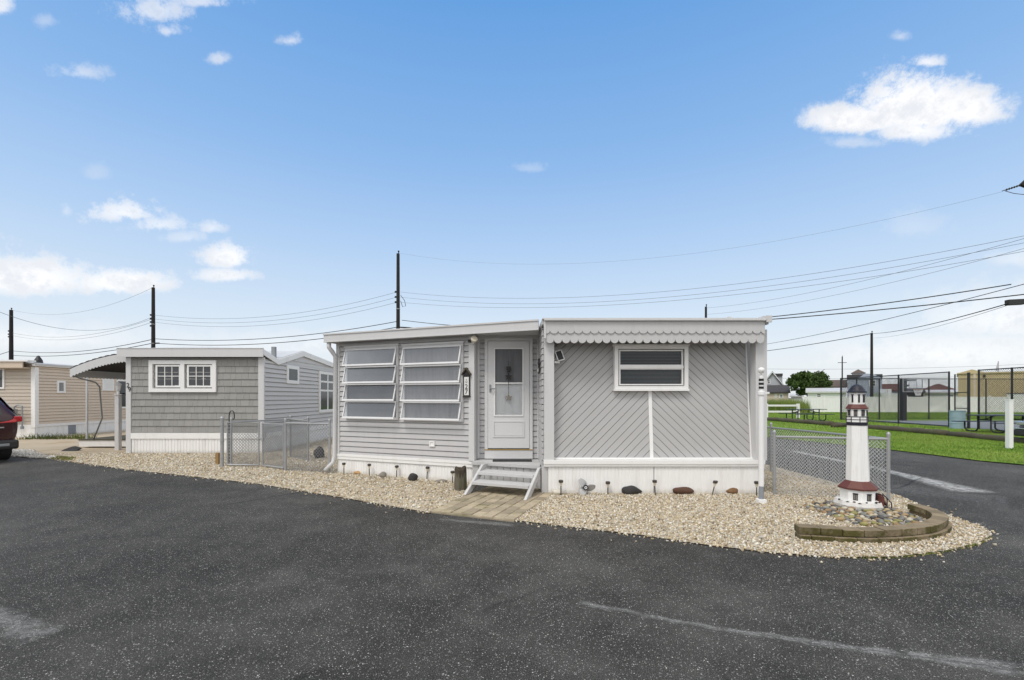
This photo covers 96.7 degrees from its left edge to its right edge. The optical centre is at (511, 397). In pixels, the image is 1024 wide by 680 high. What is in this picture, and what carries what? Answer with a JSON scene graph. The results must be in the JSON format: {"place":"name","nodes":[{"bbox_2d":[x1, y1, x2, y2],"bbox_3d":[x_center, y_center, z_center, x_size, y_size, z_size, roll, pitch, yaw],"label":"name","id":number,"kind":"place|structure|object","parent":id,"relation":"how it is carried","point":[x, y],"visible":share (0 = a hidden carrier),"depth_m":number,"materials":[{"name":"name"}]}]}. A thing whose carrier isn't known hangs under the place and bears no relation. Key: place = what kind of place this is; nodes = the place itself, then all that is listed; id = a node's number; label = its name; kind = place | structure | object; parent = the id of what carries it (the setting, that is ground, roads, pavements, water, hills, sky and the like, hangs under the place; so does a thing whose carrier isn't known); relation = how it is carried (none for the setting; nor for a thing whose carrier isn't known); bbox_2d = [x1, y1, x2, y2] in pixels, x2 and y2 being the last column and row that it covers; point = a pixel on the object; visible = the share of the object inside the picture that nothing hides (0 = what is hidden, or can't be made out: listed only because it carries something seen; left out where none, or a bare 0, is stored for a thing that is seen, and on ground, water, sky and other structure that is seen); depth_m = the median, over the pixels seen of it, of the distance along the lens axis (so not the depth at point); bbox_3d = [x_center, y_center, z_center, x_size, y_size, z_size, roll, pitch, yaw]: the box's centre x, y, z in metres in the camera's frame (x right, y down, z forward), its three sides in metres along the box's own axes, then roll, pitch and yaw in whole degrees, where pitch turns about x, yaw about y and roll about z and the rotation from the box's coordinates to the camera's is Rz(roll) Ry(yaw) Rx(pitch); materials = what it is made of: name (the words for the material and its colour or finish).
{"place":"outdoors","nodes":[
{"label":"outdoors","id":0,"kind":"place"},
{"bbox_2d":[15,430,125,454],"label":"driveway","id":1,"kind":"structure","parent":0,"point":[49,446],"depth_m":13.79,"materials":[{"name":"concrete"}]},
{"bbox_2d":[62,446,81,450],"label":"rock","id":2,"kind":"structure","parent":1,"relation":"on","point":[74,448],"depth_m":12.69,"materials":[{"name":"grey stone"}]},
{"bbox_2d":[114,382,121,449],"bbox_3d":[-11.120,0.520,12.850,0.220,1.960,0.191,0,0,0],"label":"post lantern","id":3,"kind":"object","parent":1,"relation":"on","point":[118,420],"visible":0.98,"depth_m":12.79,"materials":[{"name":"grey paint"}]},
{"bbox_2d":[11,432,998,562],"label":"gravel","id":4,"kind":"structure","parent":0,"point":[961,531],"depth_m":6.21,"materials":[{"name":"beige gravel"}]},
{"bbox_2d":[323,315,771,493],"bbox_3d":[0.122,0.128,13.030,7.626,2.745,12.340,0,0,0],"label":"mobile home","id":5,"kind":"object","parent":4,"relation":"on","point":[667,404],"visible":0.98,"depth_m":7.26,"materials":[{"name":"grey"}]},
{"bbox_2d":[342,343,399,419],"bbox_3d":[-2.708,-0.293,8.648,1.274,1.420,0.157,0,0,22],"label":"awning window","id":6,"kind":"structure","parent":5,"relation":"in","point":[371,372],"depth_m":8.68,"materials":[{"name":"grey glass"}]},
{"bbox_2d":[400,341,464,421],"bbox_3d":[-1.455,-0.283,8.142,1.288,1.409,0.157,0,0,22],"label":"awning window","id":7,"kind":"structure","parent":5,"relation":"in","point":[432,386],"depth_m":8.17,"materials":[{"name":"white glass"}]},
{"bbox_2d":[461,368,471,396],"bbox_3d":[-0.791,-0.265,7.904,0.176,0.515,0.062,0,0,22],"label":"number plaque","id":8,"kind":"object","parent":5,"relation":"attached to","point":[466,372],"visible":1,"depth_m":7.90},
{"bbox_2d":[468,336,477,343],"bbox_3d":[-0.673,-0.990,7.802,0.122,0.130,0.221,0,0,-30],"label":"motion light","id":9,"kind":"object","parent":5,"relation":"attached to","point":[473,339],"visible":1,"depth_m":7.73,"materials":[{"name":"white plastic"}]},
{"bbox_2d":[488,341,528,448],"bbox_3d":[-0.060,-0.044,8.037,0.730,1.912,0.105,0,0,0],"label":"storm door","id":10,"kind":"structure","parent":5,"relation":"in","point":[508,421],"depth_m":8.05,"materials":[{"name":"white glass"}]},
{"bbox_2d":[505,361,511,400],"bbox_3d":[-0.060,-0.297,8.017,0.133,0.707,0.014,0,0,0],"label":"star ornament","id":11,"kind":"object","parent":10,"relation":"hanging from","point":[508,369],"visible":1,"depth_m":8.02,"materials":[{"name":"black metal"}]},
{"bbox_2d":[554,350,564,362],"bbox_3d":[0.715,-0.649,7.174,0.246,0.219,0.091,0,0,36],"label":"solar floodlight","id":12,"kind":"object","parent":5,"relation":"attached to","point":[559,355],"visible":0.87,"depth_m":7.14,"materials":[{"name":"black paint"}]},
{"bbox_2d":[612,344,689,390],"bbox_3d":[2.195,-0.474,7.237,1.200,0.738,0.189,0,0,0],"label":"window","id":13,"kind":"structure","parent":5,"relation":"in","point":[636,367],"depth_m":7.26,"materials":[{"name":"white glass"}]},
{"bbox_2d":[579,478,594,494],"bbox_3d":[1.145,1.378,6.964,0.260,0.278,0.133,0,0,0],"label":"boat propeller","id":14,"kind":"object","parent":4,"relation":"on","point":[584,488],"visible":0.95,"depth_m":6.95,"materials":[{"name":"white metal"}]},
{"bbox_2d":[622,485,641,494],"bbox_3d":[1.847,1.444,7.021,0.302,0.175,0.174,0,0,21],"label":"rock","id":15,"kind":"object","parent":4,"relation":"on","point":[630,489],"visible":0.85,"depth_m":6.98,"materials":[{"name":"grey stone"}]},
{"bbox_2d":[672,487,693,494],"bbox_3d":[2.649,1.443,7.030,0.348,0.125,0.165,0,0,0],"label":"rock","id":16,"kind":"object","parent":4,"relation":"on","point":[682,490],"visible":0.93,"depth_m":6.97,"materials":[{"name":"brown stone"}]},
{"bbox_2d":[726,488,737,493],"bbox_3d":[3.424,1.445,7.080,0.242,0.130,0.169,0,0,-6],"label":"rock","id":17,"kind":"object","parent":4,"relation":"on","point":[732,490],"visible":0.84,"depth_m":7.01,"materials":[{"name":"stone"}]},
{"bbox_2d":[756,367,769,503],"bbox_3d":[3.542,0.536,6.425,0.155,1.928,0.100,0,0,0],"label":"pipe post","id":18,"kind":"object","parent":4,"relation":"on","point":[761,392],"visible":0.97,"depth_m":6.40,"materials":[{"name":"white plastic"}]},
{"bbox_2d":[764,422,884,497],"bbox_3d":[5.066,0.996,11.845,0.175,1.008,10.376,0,0,-4],"label":"chain link fence","id":19,"kind":"object","parent":4,"relation":"on","point":[794,430],"visible":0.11,"depth_m":8.10,"materials":[{"name":"metal"}]},
{"bbox_2d":[772,430,890,499],"bbox_3d":[4.737,0.996,6.787,1.525,1.008,0.055,0,0,16],"label":"chain link fence","id":20,"kind":"object","parent":4,"relation":"on","point":[888,451],"visible":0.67,"depth_m":6.82,"materials":[{"name":"metal"}]},
{"bbox_2d":[833,384,891,510],"bbox_3d":[4.720,0.666,6.180,0.591,1.698,0.556,0,0,0],"label":"lighthouse ornament","id":21,"kind":"object","parent":4,"relation":"on","point":[859,489],"visible":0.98,"depth_m":6.08,"materials":[{"name":"white wood"}]},
{"bbox_2d":[794,504,951,542],"bbox_3d":[4.230,1.439,5.075,2.476,0.162,0.696,0,0,-25],"label":"block edging","id":22,"kind":"object","parent":4,"relation":"on","point":[937,523],"visible":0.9,"depth_m":4.75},
{"bbox_2d":[0,437,1023,679],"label":"road","id":23,"kind":"structure","parent":0,"point":[109,573],"depth_m":3.50,"materials":[{"name":"grey asphalt"}]},
{"bbox_2d":[0,397,21,459],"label":"parked car","id":24,"kind":"object","parent":23,"relation":"on","point":[9,421],"visible":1,"depth_m":10.61,"materials":[{"name":"red paint"}]},
{"bbox_2d":[8,308,13,359],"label":"utility pole","id":25,"kind":"object","parent":23,"relation":"on","point":[11,344],"visible":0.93,"depth_m":46.90,"materials":[{"name":"wood"}]},
{"bbox_2d":[17,339,150,352],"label":"overhead wire","id":26,"kind":"object","parent":25,"relation":"attached to","point":[79,351],"visible":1,"depth_m":42.28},
{"bbox_2d":[0,355,125,437],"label":"mobile home","id":27,"kind":"object","parent":23,"relation":"on","point":[38,395],"visible":0.48,"depth_m":17.44,"materials":[{"name":"beige"}]},
{"bbox_2d":[0,369,4,388],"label":"window","id":28,"kind":"structure","parent":27,"relation":"in","point":[2,371],"depth_m":16.67,"materials":[{"name":"white plastic"}]},
{"bbox_2d":[56,381,65,392],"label":"window","id":29,"kind":"structure","parent":27,"relation":"in","point":[61,385],"depth_m":17.63,"materials":[{"name":"white plastic"}]},
{"bbox_2d":[102,378,113,390],"bbox_3d":[-17.480,-0.600,19.691,0.040,0.600,0.561,0,0,0],"label":"window","id":30,"kind":"structure","parent":27,"relation":"in","point":[107,384],"depth_m":19.65,"materials":[{"name":"white"}]},
{"bbox_2d":[116,379,125,407],"bbox_3d":[-17.480,-0.160,20.385,0.040,1.280,0.568,0,0,0],"label":"window","id":31,"kind":"structure","parent":27,"relation":"in","point":[123,387],"depth_m":20.46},
{"bbox_2d":[150,285,155,347],"bbox_3d":[-29.825,-3.956,38.000,0.753,10.913,0.333,0,0,0],"label":"utility pole","id":32,"kind":"object","parent":23,"relation":"on","point":[152,322],"visible":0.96,"depth_m":37.91,"materials":[{"name":"wood"}]},
{"bbox_2d":[0,312,148,330],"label":"overhead wire","id":33,"kind":"object","parent":32,"relation":"attached to","point":[68,329],"visible":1,"depth_m":31.26,"materials":[{"name":"metal"}]},
{"bbox_2d":[13,343,150,355],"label":"overhead wire","id":34,"kind":"object","parent":32,"relation":"attached to","point":[95,352],"visible":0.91,"depth_m":41.09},
{"bbox_2d":[156,327,395,344],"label":"overhead wire","id":35,"kind":"object","parent":32,"relation":"attached to","point":[265,343],"visible":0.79,"depth_m":35.46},
{"bbox_2d":[70,347,332,452],"bbox_3d":[-9.678,0.010,18.065,6.185,2.980,12.070,0,0,0],"label":"mobile home","id":36,"kind":"object","parent":23,"relation":"on","point":[181,399],"visible":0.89,"depth_m":12.18,"materials":[{"name":"grey"}]},
{"bbox_2d":[148,360,216,391],"bbox_3d":[-8.798,-0.571,12.168,1.793,0.849,0.065,0,0,0],"label":"window","id":37,"kind":"structure","parent":36,"relation":"in","point":[164,379],"depth_m":12.16,"materials":[{"name":"white plastic"}]},
{"bbox_2d":[286,365,298,383],"bbox_3d":[-6.620,-0.690,13.745,0.040,0.540,0.750,0,0,0],"label":"window","id":38,"kind":"structure","parent":36,"relation":"in","point":[292,375],"depth_m":13.70,"materials":[{"name":"white plastic"}]},
{"bbox_2d":[318,371,332,412],"bbox_3d":[-6.617,-0.200,16.325,0.045,1.440,1.450,0,0,0],"label":"window","id":39,"kind":"structure","parent":36,"relation":"in","point":[325,381],"depth_m":16.13,"materials":[{"name":"white plastic"}]},
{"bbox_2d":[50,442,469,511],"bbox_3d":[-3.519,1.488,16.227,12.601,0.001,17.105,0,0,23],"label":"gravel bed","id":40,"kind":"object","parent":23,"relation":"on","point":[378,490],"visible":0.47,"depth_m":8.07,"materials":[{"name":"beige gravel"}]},
{"bbox_2d":[215,453,219,463],"bbox_3d":[-6.571,1.365,10.157,0.070,0.270,0.060,0,0,0],"label":"timber stake","id":41,"kind":"object","parent":40,"relation":"on","point":[217,458],"visible":0.82,"depth_m":10.13,"materials":[{"name":"wood"}]},
{"bbox_2d":[220,417,223,466],"bbox_3d":[-6.234,0.953,9.784,0.084,1.095,0.080,0,0,0],"label":"gate post","id":42,"kind":"object","parent":40,"relation":"on","point":[221,441],"visible":0.94,"depth_m":9.76,"materials":[{"name":"metal"}]},
{"bbox_2d":[226,422,260,465],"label":"chain link gate","id":43,"kind":"structure","parent":42,"relation":"attached to","point":[258,447],"depth_m":9.76,"materials":[{"name":"metal"}]},
{"bbox_2d":[229,410,234,463],"bbox_3d":[-6.255,0.892,10.157,0.138,1.216,0.022,0,0,0],"label":"garden hook","id":44,"kind":"object","parent":40,"relation":"on","point":[229,431],"visible":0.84,"depth_m":10.15,"materials":[{"name":"black metal"}]},
{"bbox_2d":[230,415,308,462],"bbox_3d":[-5.650,0.966,10.500,1.469,1.068,1.186,0,0,-45],"label":"chain link fence","id":45,"kind":"object","parent":40,"relation":"on","point":[275,420],"visible":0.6,"depth_m":10.74,"materials":[{"name":"metal"}]},
{"bbox_2d":[284,418,330,472],"bbox_3d":[-4.109,0.956,9.127,1.112,1.088,0.055,0,0,16],"label":"chain link fence","id":46,"kind":"object","parent":40,"relation":"on","point":[286,440],"visible":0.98,"depth_m":9.12,"materials":[{"name":"metal"}]},
{"bbox_2d":[259,423,283,468],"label":"chain link gate","id":47,"kind":"structure","parent":46,"relation":"attached to","point":[262,438],"depth_m":9.51,"materials":[{"name":"metal"}]},
{"bbox_2d":[313,446,324,458],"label":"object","id":48,"kind":"object","parent":40,"relation":"on","point":[316,452],"visible":0.53,"depth_m":11.12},
{"bbox_2d":[408,473,417,480],"bbox_3d":[-1.777,1.435,8.169,0.178,0.159,0.131,0,0,-11],"label":"rock","id":49,"kind":"object","parent":40,"relation":"on","point":[413,477],"visible":0.91,"depth_m":8.12,"materials":[{"name":"grey stone"}]},
{"bbox_2d":[454,466,466,490],"bbox_3d":[-0.832,1.298,7.360,0.191,0.404,0.189,0,0,-33],"label":"piling stump","id":50,"kind":"object","parent":40,"relation":"on","point":[460,478],"visible":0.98,"depth_m":7.29,"materials":[{"name":"brown wood"}]},
{"bbox_2d":[395,250,405,328],"bbox_3d":[-7.916,-4.582,33.000,1.171,12.163,0.321,0,0,0],"label":"utility pole","id":51,"kind":"object","parent":23,"relation":"on","point":[397,296],"visible":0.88,"depth_m":32.90,"materials":[{"name":"wood"}]},
{"bbox_2d":[157,303,392,326],"bbox_3d":[-19.115,-6.276,35.500,22.098,1.296,0.017,0,0,13],"label":"overhead wire","id":52,"kind":"object","parent":51,"relation":"attached to","point":[274,324],"visible":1,"depth_m":35.38,"materials":[{"name":"metal"}]},
{"bbox_2d":[158,298,391,322],"bbox_3d":[-19.115,-6.617,35.500,22.098,1.356,0.017,0,0,13],"label":"overhead wire","id":53,"kind":"object","parent":51,"relation":"attached to","point":[290,318],"visible":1,"depth_m":34.99,"materials":[{"name":"metal"}]},
{"bbox_2d":[157,292,394,318],"bbox_3d":[-19.115,-6.973,35.500,22.098,1.387,0.017,0,0,13],"label":"overhead wire","id":54,"kind":"object","parent":51,"relation":"attached to","point":[278,315],"visible":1,"depth_m":35.27,"materials":[{"name":"metal"}]},
{"bbox_2d":[163,321,395,340],"bbox_3d":[-19.115,-5.053,35.500,22.099,0.980,0.040,0,0,13],"label":"overhead wire","id":55,"kind":"object","parent":51,"relation":"attached to","point":[280,337],"visible":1,"depth_m":35.21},
{"bbox_2d":[407,195,987,263],"bbox_3d":[5.709,-8.985,25.600,31.538,3.015,0.006,0,0,28],"label":"overhead wire","id":56,"kind":"object","parent":51,"relation":"attached to","point":[748,245],"visible":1,"depth_m":21.99,"materials":[{"name":"metal"}]},
{"bbox_2d":[402,284,1010,324],"bbox_3d":[5.991,-4.738,25.600,31.631,1.793,0.037,0,0,28],"label":"overhead wire","id":57,"kind":"object","parent":51,"relation":"attached to","point":[846,308],"visible":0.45,"depth_m":20.08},
{"bbox_2d":[403,243,1021,303],"bbox_3d":[6.713,-6.372,25.600,33.076,1.844,0.014,0,0,27],"label":"overhead wire","id":58,"kind":"object","parent":51,"relation":"hanging from","point":[741,289],"visible":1,"depth_m":22.79,"materials":[{"name":"metal"}]},
{"bbox_2d":[402,251,1023,307],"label":"overhead wire","id":59,"kind":"object","parent":51,"relation":"attached to","point":[726,295],"visible":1,"depth_m":23.41,"materials":[{"name":"metal"}]},
{"bbox_2d":[403,294,1023,327],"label":"overhead wire","id":60,"kind":"object","parent":51,"relation":"attached to","point":[882,309],"visible":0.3,"depth_m":20.34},
{"bbox_2d":[431,486,552,521],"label":"paver path","id":61,"kind":"structure","parent":23,"relation":"on","point":[501,503],"depth_m":6.25,"materials":[{"name":"beige stone"}]},
{"bbox_2d":[464,463,540,499],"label":"wooden steps","id":62,"kind":"structure","parent":61,"relation":"on","point":[483,470],"depth_m":7.00,"materials":[{"name":"paint"}]},
{"bbox_2d":[1013,420,1023,435],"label":"parked car","id":63,"kind":"object","parent":23,"relation":"on","point":[1019,431],"visible":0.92,"depth_m":14.66,"materials":[{"name":"white paint"}]},
{"bbox_2d":[0,0,1023,397],"label":"sky","id":64,"kind":"structure","parent":0,"point":[243,160],"materials":[{"name":"blue"}]},
{"bbox_2d":[493,459,531,461],"bbox_3d":[0.005,1.081,7.870,0.670,0.023,0.220,0,0,0],"label":"door mat","id":65,"kind":"object","parent":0,"point":[512,460],"depth_m":7.76,"materials":[{"name":"black paint"}]},
{"bbox_2d":[767,410,1023,463],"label":"lawn","id":66,"kind":"structure","parent":0,"point":[897,446],"depth_m":17.29,"materials":[{"name":"green plant"}]},
{"bbox_2d":[767,385,790,401],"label":"house","id":67,"kind":"structure","parent":66,"relation":"on","point":[778,392],"depth_m":71.16,"materials":[{"name":"beige"}]},
{"bbox_2d":[767,404,799,417],"bbox_3d":[15.875,0.970,33.000,9.910,1.060,0.160,0,0,0],"label":"rail fence","id":68,"kind":"object","parent":66,"relation":"on","point":[797,406],"visible":0.17,"depth_m":32.96,"materials":[{"name":"white plastic"}]},
{"bbox_2d":[767,398,811,412],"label":"tall reeds","id":69,"kind":"object","parent":66,"relation":"on","point":[803,405],"visible":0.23,"depth_m":43.26,"materials":[{"name":"green plant"}]},
{"bbox_2d":[767,417,833,425],"bbox_3d":[16.576,1.387,28.399,0.308,0.309,9.211,0,0,-2],"label":"timber log","id":70,"kind":"object","parent":66,"relation":"on","point":[828,423],"visible":0.51,"depth_m":26.01,"materials":[{"name":"brown wood"}]},
{"bbox_2d":[778,409,834,420],"bbox_3d":[18.650,1.103,28.900,2.400,0.756,1.820,0,0,-6],"label":"picnic table","id":71,"kind":"object","parent":66,"relation":"on","point":[797,413],"visible":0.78,"depth_m":28.60,"materials":[{"name":"black metal"}]},
{"bbox_2d":[785,369,832,396],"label":"broadleaf tree","id":72,"kind":"object","parent":66,"relation":"on","point":[803,380],"visible":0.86,"depth_m":66.87,"materials":[{"name":"green plant"}]},
{"bbox_2d":[806,388,846,408],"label":"house","id":73,"kind":"structure","parent":66,"relation":"on","point":[822,392],"depth_m":61.25,"materials":[{"name":"white"}]},
{"bbox_2d":[831,423,844,426],"bbox_3d":[16.331,1.403,22.801,0.864,0.247,0.240,0,0,-28],"label":"timber log","id":74,"kind":"object","parent":66,"relation":"on","point":[837,424],"visible":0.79,"depth_m":22.65,"materials":[{"name":"wood"}]},
{"bbox_2d":[870,331,872,396],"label":"utility pole","id":75,"kind":"object","parent":66,"relation":"on","point":[871,354],"visible":0.65,"depth_m":48.91,"materials":[{"name":"brown wood"}]},
{"bbox_2d":[767,334,868,350],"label":"overhead wire","id":76,"kind":"object","parent":75,"relation":"attached to","point":[821,342],"visible":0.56,"depth_m":55.02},
{"bbox_2d":[872,304,1006,333],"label":"overhead wire","id":77,"kind":"object","parent":75,"relation":"attached to","point":[948,319],"visible":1,"depth_m":24.36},
{"bbox_2d":[1004,299,1023,305],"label":"splice box","id":78,"kind":"object","parent":77,"relation":"hanging from","point":[1009,302],"visible":1,"depth_m":18.11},
{"bbox_2d":[881,305,1007,337],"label":"overhead wire","id":79,"kind":"object","parent":75,"relation":"attached to","point":[955,321],"visible":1,"depth_m":23.30,"materials":[{"name":"metal"}]},
{"bbox_2d":[873,389,899,396],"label":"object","id":80,"kind":"object","parent":66,"relation":"on","point":[888,395],"visible":0.29,"depth_m":66.08,"materials":[{"name":"white"}]},
{"bbox_2d":[835,422,949,435],"bbox_3d":[16.920,1.393,20.750,0.290,0.280,6.305,0,0,1],"label":"timber log","id":81,"kind":"object","parent":66,"relation":"on","point":[916,430],"visible":0.49,"depth_m":19.20,"materials":[{"name":"brown wood"}]},
{"bbox_2d":[841,371,949,426],"bbox_3d":[21.969,0.095,26.574,0.168,2.810,7.728,0,0,1],"label":"court fence","id":82,"kind":"object","parent":66,"relation":"on","point":[940,397],"visible":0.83,"depth_m":25.48,"materials":[{"name":"black metal"}]},
{"bbox_2d":[802,396,1023,411],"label":"vinyl fence","id":83,"kind":"object","parent":66,"relation":"on","point":[831,404],"visible":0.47,"depth_m":45.86,"materials":[{"name":"white plastic"}]},
{"bbox_2d":[907,388,925,396],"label":"house","id":84,"kind":"structure","parent":66,"relation":"on","point":[914,393],"depth_m":69.53,"materials":[{"name":"metal"}]},
{"bbox_2d":[840,378,1023,419],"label":"court fence","id":85,"kind":"object","parent":66,"relation":"on","point":[929,392],"visible":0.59,"depth_m":31.02,"materials":[{"name":"black metal"}]},
{"bbox_2d":[924,390,957,396],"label":"house","id":86,"kind":"structure","parent":66,"relation":"on","point":[944,394],"depth_m":68.92,"materials":[{"name":"white"}]},
{"bbox_2d":[949,410,965,428],"bbox_3d":[21.306,1.060,21.765,0.620,0.880,0.620,0,0,0],"label":"trash barrel","id":87,"kind":"object","parent":66,"relation":"on","point":[957,415],"visible":0.9,"depth_m":21.58,"materials":[{"name":"teal plastic"}]},
{"bbox_2d":[954,372,969,428],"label":"court gate","id":88,"kind":"structure","parent":66,"relation":"on","point":[967,399],"depth_m":21.76,"materials":[{"name":"black metal"}]},
{"bbox_2d":[947,432,1023,442],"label":"timber log","id":89,"kind":"object","parent":66,"relation":"on","point":[986,437],"visible":0.67,"depth_m":16.07,"materials":[{"name":"brown wood"}]},
{"bbox_2d":[952,414,1023,433],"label":"picnic table","id":90,"kind":"object","parent":66,"relation":"on","point":[990,419],"visible":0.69,"depth_m":19.38,"materials":[{"name":"black metal"}]},
{"bbox_2d":[957,369,1023,396],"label":"warehouse","id":91,"kind":"structure","parent":66,"relation":"on","point":[974,374],"depth_m":54.44,"materials":[{"name":"beige metal"}]},
{"bbox_2d":[978,367,1023,429],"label":"court fence","id":92,"kind":"object","parent":66,"relation":"on","point":[991,387],"visible":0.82,"depth_m":20.35,"materials":[{"name":"black metal"}]},
{"bbox_2d":[1004,399,1013,448],"bbox_3d":[14.478,0.775,13.248,0.136,1.450,0.136,0,0,0],"label":"bollard post","id":93,"kind":"object","parent":66,"relation":"on","point":[1008,423],"visible":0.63,"depth_m":13.19,"materials":[{"name":"white plastic"}]},
{"bbox_2d":[1002,180,1023,194],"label":"utility pole","id":94,"kind":"object","parent":66,"relation":"on","point":[1021,184],"visible":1,"depth_m":18.19,"materials":[{"name":"metal"}]},
{"bbox_2d":[404,236,1021,297],"bbox_3d":[6.713,-6.717,25.600,33.076,1.897,0.014,0,0,27],"label":"overhead wire","id":95,"kind":"object","parent":94,"relation":"attached to","point":[770,279],"visible":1,"depth_m":22.24,"materials":[{"name":"metal"}]},
{"bbox_2d":[717,248,1023,313],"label":"overhead wire","id":96,"kind":"object","parent":94,"relation":"attached to","point":[882,284],"visible":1,"depth_m":24.75,"materials":[{"name":"metal"}]},
{"bbox_2d":[769,284,1023,343],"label":"overhead wire","id":97,"kind":"object","parent":94,"relation":"attached to","point":[910,313],"visible":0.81,"depth_m":25.00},
{"bbox_2d":[875,421,1019,429],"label":"court pavement","id":98,"kind":"structure","parent":0,"point":[973,424],"depth_m":25.86,"materials":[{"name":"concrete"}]},
{"bbox_2d":[900,378,922,420],"bbox_3d":[25.171,0.140,28.640,1.055,2.720,1.480,0,0,34],"label":"basketball hoop","id":99,"kind":"object","parent":98,"relation":"on","point":[905,402],"visible":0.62,"depth_m":29.16,"materials":[{"name":"black metal"}]},
{"label":"ground","id":100,"kind":"structure","parent":0,"visible":0},
{"bbox_2d":[767,371,783,384],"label":"house","id":101,"kind":"structure","parent":100,"relation":"on","point":[773,378],"depth_m":74.25,"materials":[{"name":"grey"}]},
{"bbox_2d":[789,394,803,401],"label":"house","id":102,"kind":"structure","parent":100,"relation":"on","point":[793,396],"depth_m":79.57,"materials":[{"name":"white"}]},
{"bbox_2d":[830,380,846,387],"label":"house","id":103,"kind":"structure","parent":100,"relation":"on","point":[836,383],"depth_m":85.44,"materials":[{"name":"grey"}]},
{"bbox_2d":[847,369,882,396],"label":"house","id":104,"kind":"structure","parent":100,"relation":"on","point":[858,373],"depth_m":76.70,"materials":[{"name":"grey"}]},
{"bbox_2d":[882,384,899,395],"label":"house","id":105,"kind":"structure","parent":100,"relation":"on","point":[885,385],"depth_m":90.47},
{"bbox_2d":[925,384,956,389],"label":"house","id":106,"kind":"structure","parent":100,"relation":"on","point":[935,387],"depth_m":91.33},
{"bbox_3d":[17.046,-3.354,40.000,0.275,9.709,0.262,0,0,0],"label":"utility pole","id":107,"kind":"object","parent":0,"visible":0},
{"bbox_2d":[711,238,1023,307],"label":"overhead wire","id":108,"kind":"object","parent":107,"relation":"attached to","point":[885,275],"visible":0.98,"depth_m":24.39,"materials":[{"name":"metal"}]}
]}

